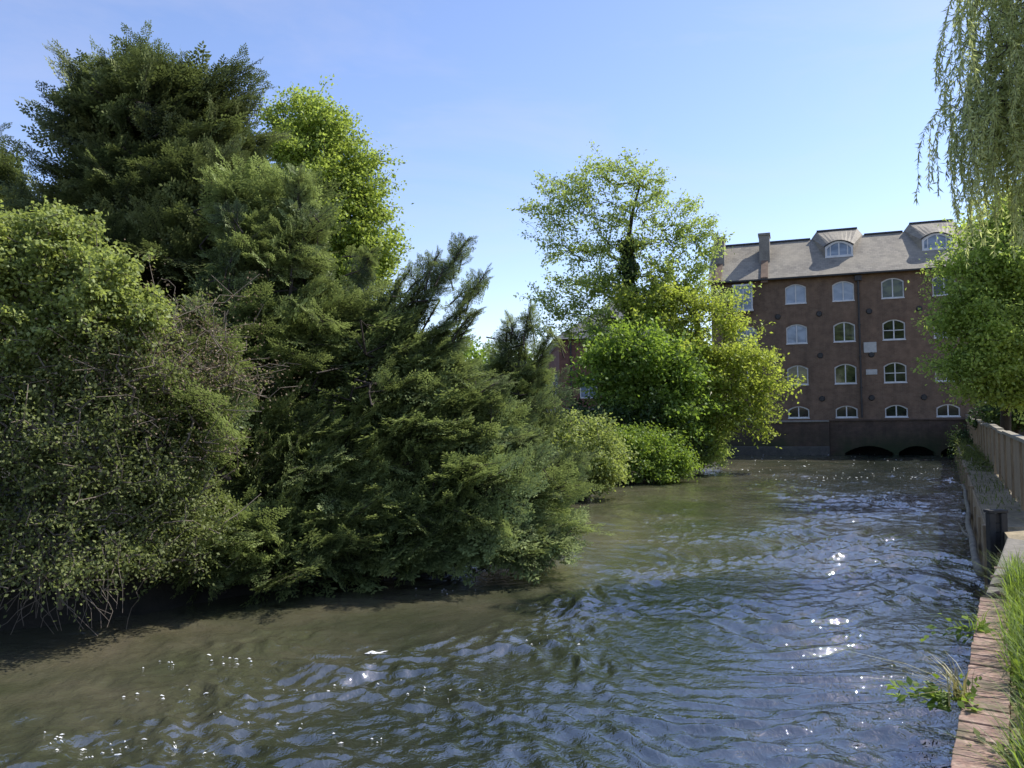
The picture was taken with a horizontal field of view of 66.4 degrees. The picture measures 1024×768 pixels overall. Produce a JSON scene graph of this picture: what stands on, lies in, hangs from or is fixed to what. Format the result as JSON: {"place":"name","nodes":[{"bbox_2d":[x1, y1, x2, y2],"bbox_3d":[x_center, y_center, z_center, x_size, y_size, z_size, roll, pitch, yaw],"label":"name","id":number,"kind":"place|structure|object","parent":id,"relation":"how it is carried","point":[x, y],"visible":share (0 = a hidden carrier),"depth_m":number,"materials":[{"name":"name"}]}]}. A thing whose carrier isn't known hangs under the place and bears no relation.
{"place":"outdoors","nodes":[
{"label":"outdoors","id":0,"kind":"place"},
{"bbox_2d":[0,419,716,630],"bbox_3d":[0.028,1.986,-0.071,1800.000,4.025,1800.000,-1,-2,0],"label":"ground","id":1,"kind":"structure","parent":0,"point":[157,597],"depth_m":10.58,"materials":[{"name":"soil"}]},
{"bbox_2d":[0,123,38,406],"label":"yew tree","id":2,"kind":"object","parent":1,"relation":"on","point":[9,172],"visible":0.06,"depth_m":17.88,"materials":[{"name":"green plant"}]},
{"bbox_2d":[0,195,184,589],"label":"elder bush","id":3,"kind":"object","parent":1,"relation":"on","point":[31,270],"visible":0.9,"depth_m":9.63,"materials":[{"name":"green plant"}]},
{"bbox_2d":[0,278,300,635],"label":"bramble bush","id":4,"kind":"object","parent":1,"relation":"on","point":[69,471],"visible":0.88,"depth_m":9.50,"materials":[{"name":"green plant"}]},
{"bbox_2d":[0,20,305,428],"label":"yew tree","id":5,"kind":"object","parent":1,"relation":"on","point":[139,134],"visible":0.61,"depth_m":15.08,"materials":[{"name":"green plant"}]},
{"bbox_2d":[19,239,310,582],"bbox_3d":[-4.368,0.379,10.281,3.638,4.712,2.875,1,-2,-34],"label":"dead bramble","id":6,"kind":"object","parent":1,"relation":"on","point":[208,368],"visible":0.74,"depth_m":10.19,"materials":[{"name":"plant"}]},
{"bbox_2d":[62,147,413,606],"bbox_3d":[-3.730,-0.318,12.062,4.484,7.255,4.961,-1,-2,0],"label":"yew tree","id":7,"kind":"object","parent":1,"relation":"on","point":[253,225],"visible":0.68,"depth_m":12.03,"materials":[{"name":"green plant"}]},
{"bbox_2d":[250,74,414,416],"bbox_3d":[-6.639,-3.659,24.900,7.548,12.532,5.489,-1,-2,0],"label":"lime tree","id":8,"kind":"object","parent":1,"relation":"on","point":[315,126],"visible":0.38,"depth_m":24.35,"materials":[{"name":"green plant"}]},
{"bbox_2d":[267,206,612,594],"bbox_3d":[-1.170,0.039,12.876,5.782,6.469,3.410,-1,-2,0],"label":"yew tree","id":9,"kind":"object","parent":1,"relation":"on","point":[464,454],"visible":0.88,"depth_m":12.36,"materials":[{"name":"green plant"}]},
{"bbox_2d":[458,318,545,414],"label":"distant tree","id":10,"kind":"object","parent":1,"relation":"on","point":[469,354],"visible":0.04,"depth_m":64.75,"materials":[{"name":"green plant"}]},
{"bbox_2d":[468,299,604,537],"bbox_3d":[0.324,0.758,14.875,2.681,4.858,2.725,1,-3,-39],"label":"yew tree","id":11,"kind":"object","parent":1,"relation":"on","point":[529,379],"visible":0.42,"depth_m":14.91,"materials":[{"name":"green plant"}]},
{"bbox_2d":[542,302,702,421],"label":"brick house","id":12,"kind":"structure","parent":1,"relation":"on","point":[559,362],"depth_m":50.14,"materials":[{"name":"brick"}]},
{"bbox_2d":[580,379,596,398],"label":"window","id":13,"kind":"structure","parent":12,"relation":"in","point":[582,395],"depth_m":50.05,"materials":[{"name":"glass"}]},
{"bbox_2d":[506,141,761,361],"bbox_3d":[5.434,-4.282,36.179,11.326,14.613,4.817,-1,-2,0],"label":"airy tree","id":14,"kind":"object","parent":1,"relation":"on","point":[628,247],"visible":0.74,"depth_m":36.00,"materials":[{"name":"green plant"}]},
{"bbox_2d":[555,385,720,463],"bbox_3d":[5.034,1.851,33.024,7.912,3.497,6.096,1,-3,-39],"label":"dark bush","id":15,"kind":"object","parent":1,"relation":"on","point":[616,410],"visible":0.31,"depth_m":31.05,"materials":[{"name":"green plant"}]},
{"bbox_2d":[558,308,739,451],"bbox_3d":[5.686,-0.227,32.768,7.597,6.816,5.861,-1,-2,0],"label":"dense tree","id":16,"kind":"object","parent":1,"relation":"on","point":[625,368],"visible":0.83,"depth_m":31.84,"materials":[{"name":"green plant"}]},
{"bbox_2d":[577,251,806,448],"bbox_3d":[7.816,-1.508,34.388,8.686,8.914,6.221,-3,-3,43],"label":"spreading tree","id":17,"kind":"object","parent":1,"relation":"on","point":[738,358],"visible":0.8,"depth_m":33.41,"materials":[{"name":"green plant"}]},
{"bbox_2d":[718,420,829,455],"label":"stone quay","id":18,"kind":"structure","parent":1,"relation":"on","point":[806,437],"depth_m":44.82,"materials":[{"name":"brick"}]},
{"bbox_2d":[0,453,985,767],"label":"river","id":19,"kind":"structure","parent":0,"point":[756,613],"depth_m":8.72,"materials":[{"name":"liquid"}]},
{"bbox_2d":[45,456,951,757],"bbox_3d":[9.162,3.499,26.114,10.060,0.138,47.082,-2,-2,30],"label":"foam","id":20,"kind":"object","parent":19,"relation":"on","point":[297,690],"visible":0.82,"depth_m":7.60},
{"bbox_2d":[535,400,653,501],"bbox_3d":[1.522,1.822,24.100,5.415,3.478,4.044,-1,-2,0],"label":"elder bush","id":21,"kind":"object","parent":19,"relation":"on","point":[605,471],"visible":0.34,"depth_m":23.65,"materials":[{"name":"green plant"}]},
{"bbox_2d":[600,418,710,483],"bbox_3d":[4.793,2.480,29.160,4.438,2.442,3.794,-2,-2,34],"label":"green bush","id":22,"kind":"object","parent":19,"relation":"on","point":[663,461],"visible":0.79,"depth_m":28.68,"materials":[{"name":"green plant"}]},
{"bbox_2d":[674,414,742,471],"bbox_3d":[7.791,1.942,34.013,4.432,3.745,3.519,0,-2,-23],"label":"grey bush","id":23,"kind":"object","parent":19,"relation":"on","point":[721,449],"visible":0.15,"depth_m":33.38,"materials":[{"name":"plant"}]},
{"bbox_2d":[958,484,984,576],"bbox_3d":[9.421,2.737,16.284,0.298,0.347,11.505,-2,-2,29],"label":"floating log","id":24,"kind":"object","parent":19,"relation":"on","point":[970,535],"visible":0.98,"depth_m":13.49,"materials":[{"name":"wood"}]},
{"bbox_2d":[983,509,1007,584],"bbox_3d":[6.815,2.831,10.956,0.277,2.135,0.140,-1,-2,0],"label":"timber post","id":25,"kind":"object","parent":19,"relation":"in","point":[996,526],"visible":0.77,"depth_m":10.93,"materials":[{"name":"grey wood"}]},
{"bbox_2d":[0,0,1023,394],"label":"sky","id":26,"kind":"structure","parent":0,"point":[790,119],"materials":[{"name":"blue"}]},
{"bbox_2d":[960,445,1023,764],"bbox_3d":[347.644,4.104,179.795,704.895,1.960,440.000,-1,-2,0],"label":"riverside ground","id":27,"kind":"structure","parent":0,"point":[1015,517],"depth_m":13.46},
{"bbox_2d":[708,219,1023,420],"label":"brick mill","id":28,"kind":"object","parent":27,"relation":"on","point":[839,307],"visible":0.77,"depth_m":45.58,"materials":[{"name":"brown brick"}]},
{"bbox_2d":[732,284,753,312],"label":"window","id":29,"kind":"structure","parent":28,"relation":"in","point":[749,307],"depth_m":46.81,"materials":[{"name":"glass"}]},
{"bbox_2d":[737,324,757,345],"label":"window","id":30,"kind":"structure","parent":28,"relation":"in","point":[746,332],"depth_m":47.27,"materials":[{"name":"glass"}]},
{"bbox_2d":[784,281,806,304],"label":"window","id":31,"kind":"structure","parent":28,"relation":"in","point":[795,293],"depth_m":46.41,"materials":[{"name":"glass"}]},
{"bbox_2d":[785,321,807,344],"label":"window","id":32,"kind":"structure","parent":28,"relation":"in","point":[796,333],"depth_m":46.32,"materials":[{"name":"glass"}]},
{"bbox_2d":[786,362,808,385],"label":"window","id":33,"kind":"structure","parent":28,"relation":"in","point":[798,370],"depth_m":46.23,"materials":[{"name":"glass"}]},
{"bbox_2d":[787,403,809,418],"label":"window","id":34,"kind":"structure","parent":28,"relation":"in","point":[798,412],"depth_m":46.15,"materials":[{"name":"glass"}]},
{"bbox_2d":[831,278,854,301],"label":"window","id":35,"kind":"structure","parent":28,"relation":"in","point":[842,291],"depth_m":45.52,"materials":[{"name":"glass"}]},
{"bbox_2d":[832,319,855,342],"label":"window","id":36,"kind":"structure","parent":28,"relation":"in","point":[844,331],"depth_m":45.44,"materials":[{"name":"glass"}]},
{"bbox_2d":[834,361,856,384],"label":"window","id":37,"kind":"structure","parent":28,"relation":"in","point":[845,373],"depth_m":45.35,"materials":[{"name":"glass"}]},
{"bbox_2d":[835,403,857,417],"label":"window","id":38,"kind":"structure","parent":28,"relation":"in","point":[842,411],"depth_m":45.26,"materials":[{"name":"glass"}]},
{"bbox_2d":[880,275,904,298],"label":"window","id":39,"kind":"structure","parent":28,"relation":"in","point":[893,287],"depth_m":44.64,"materials":[{"name":"glass"}]},
{"bbox_2d":[881,316,905,340],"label":"window","id":40,"kind":"structure","parent":28,"relation":"in","point":[893,329],"depth_m":44.55,"materials":[{"name":"glass"}]},
{"bbox_2d":[883,359,907,383],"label":"window","id":41,"kind":"structure","parent":28,"relation":"in","point":[894,372],"depth_m":44.46,"materials":[{"name":"glass"}]},
{"bbox_2d":[884,402,908,417],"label":"window","id":42,"kind":"structure","parent":28,"relation":"in","point":[895,409],"depth_m":44.38,"materials":[{"name":"glass"}]},
{"bbox_2d":[935,360,949,381],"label":"window","id":43,"kind":"structure","parent":28,"relation":"in","point":[937,378],"depth_m":43.69,"materials":[{"name":"white paint"}]},
{"bbox_2d":[931,272,955,296],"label":"window","id":44,"kind":"structure","parent":28,"relation":"in","point":[936,287],"depth_m":43.87,"materials":[{"name":"white paint"}]},
{"bbox_2d":[935,401,960,416],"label":"window","id":45,"kind":"structure","parent":28,"relation":"in","point":[943,409],"depth_m":43.50,"materials":[{"name":"glass"}]},
{"bbox_2d":[829,418,1023,454],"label":"culvert wall","id":46,"kind":"structure","parent":27,"relation":"on","point":[891,436],"depth_m":43.55,"materials":[{"name":"concrete"}]},
{"bbox_2d":[941,423,972,458],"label":"quay bush","id":47,"kind":"object","parent":27,"relation":"on","point":[962,434],"visible":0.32,"depth_m":37.72,"materials":[{"name":"green plant"}]},
{"bbox_2d":[905,175,1023,430],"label":"maple tree","id":48,"kind":"object","parent":27,"relation":"on","point":[990,304],"visible":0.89,"depth_m":22.77,"materials":[{"name":"green plant"}]},
{"bbox_2d":[910,514,1023,767],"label":"grass","id":49,"kind":"structure","parent":27,"relation":"on","point":[1014,583],"depth_m":4.96,"materials":[{"name":"green plant"}]},
{"bbox_2d":[912,0,1023,267],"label":"willow tree","id":50,"kind":"object","parent":27,"relation":"on","point":[1000,103],"visible":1,"depth_m":13.80,"materials":[{"name":"green plant"}]},
{"bbox_2d":[954,446,987,592],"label":"timber quay","id":51,"kind":"structure","parent":27,"relation":"on","point":[978,523],"depth_m":14.63,"materials":[{"name":"grey wood"}]},
{"bbox_2d":[951,441,993,482],"bbox_3d":[14.882,2.495,25.137,1.512,1.284,12.408,-2,-2,29],"label":"quay bush","id":52,"kind":"object","parent":27,"relation":"on","point":[986,464],"visible":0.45,"depth_m":22.55,"materials":[{"name":"green plant"}]},
{"bbox_2d":[951,597,1011,767],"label":"brick wall","id":53,"kind":"structure","parent":27,"relation":"on","point":[982,666],"depth_m":4.20,"materials":[{"name":"brown brick"}]},
{"bbox_2d":[849,648,983,711],"bbox_3d":[2.256,1.661,4.331,0.650,0.362,0.652,-1,-2,0],"label":"weed plant","id":54,"kind":"object","parent":53,"relation":"on","point":[941,698],"visible":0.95,"depth_m":4.28,"materials":[{"name":"green plant"}]},
{"bbox_2d":[919,610,995,643],"bbox_3d":[3.174,1.707,5.580,0.542,0.275,0.395,-1,-2,18],"label":"weed plant","id":55,"kind":"object","parent":53,"relation":"on","point":[981,626],"visible":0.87,"depth_m":5.56,"materials":[{"name":"green plant"}]},
{"bbox_2d":[922,710,1023,767],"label":"weed plant","id":56,"kind":"object","parent":53,"relation":"on","point":[998,747],"visible":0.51,"depth_m":3.50,"materials":[{"name":"green plant"}]},
{"bbox_2d":[955,437,1019,511],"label":"undergrowth","id":57,"kind":"object","parent":27,"relation":"on","point":[962,443],"visible":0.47,"depth_m":19.35,"materials":[{"name":"green plant"}]},
{"bbox_2d":[951,690,1023,747],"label":"weed plant","id":58,"kind":"object","parent":27,"relation":"on","point":[1011,733],"visible":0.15,"depth_m":3.82,"materials":[{"name":"green plant"}]},
{"bbox_2d":[960,397,1023,433],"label":"holly bush","id":59,"kind":"object","parent":27,"relation":"on","point":[993,418],"visible":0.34,"depth_m":26.56,"materials":[{"name":"green plant"}]},
{"bbox_2d":[965,414,1023,509],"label":"timber fence","id":60,"kind":"object","parent":27,"relation":"on","point":[1003,447],"visible":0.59,"depth_m":16.18,"materials":[{"name":"grey wood"}]},
{"bbox_2d":[976,538,1023,611],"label":"broken wall","id":61,"kind":"structure","parent":27,"relation":"on","point":[1014,544],"depth_m":8.48,"materials":[{"name":"concrete"}]},
{"bbox_2d":[993,653,1023,697],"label":"weed plant","id":62,"kind":"object","parent":27,"relation":"on","point":[1017,676],"visible":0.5,"depth_m":4.43,"materials":[{"name":"green plant"}]}
]}

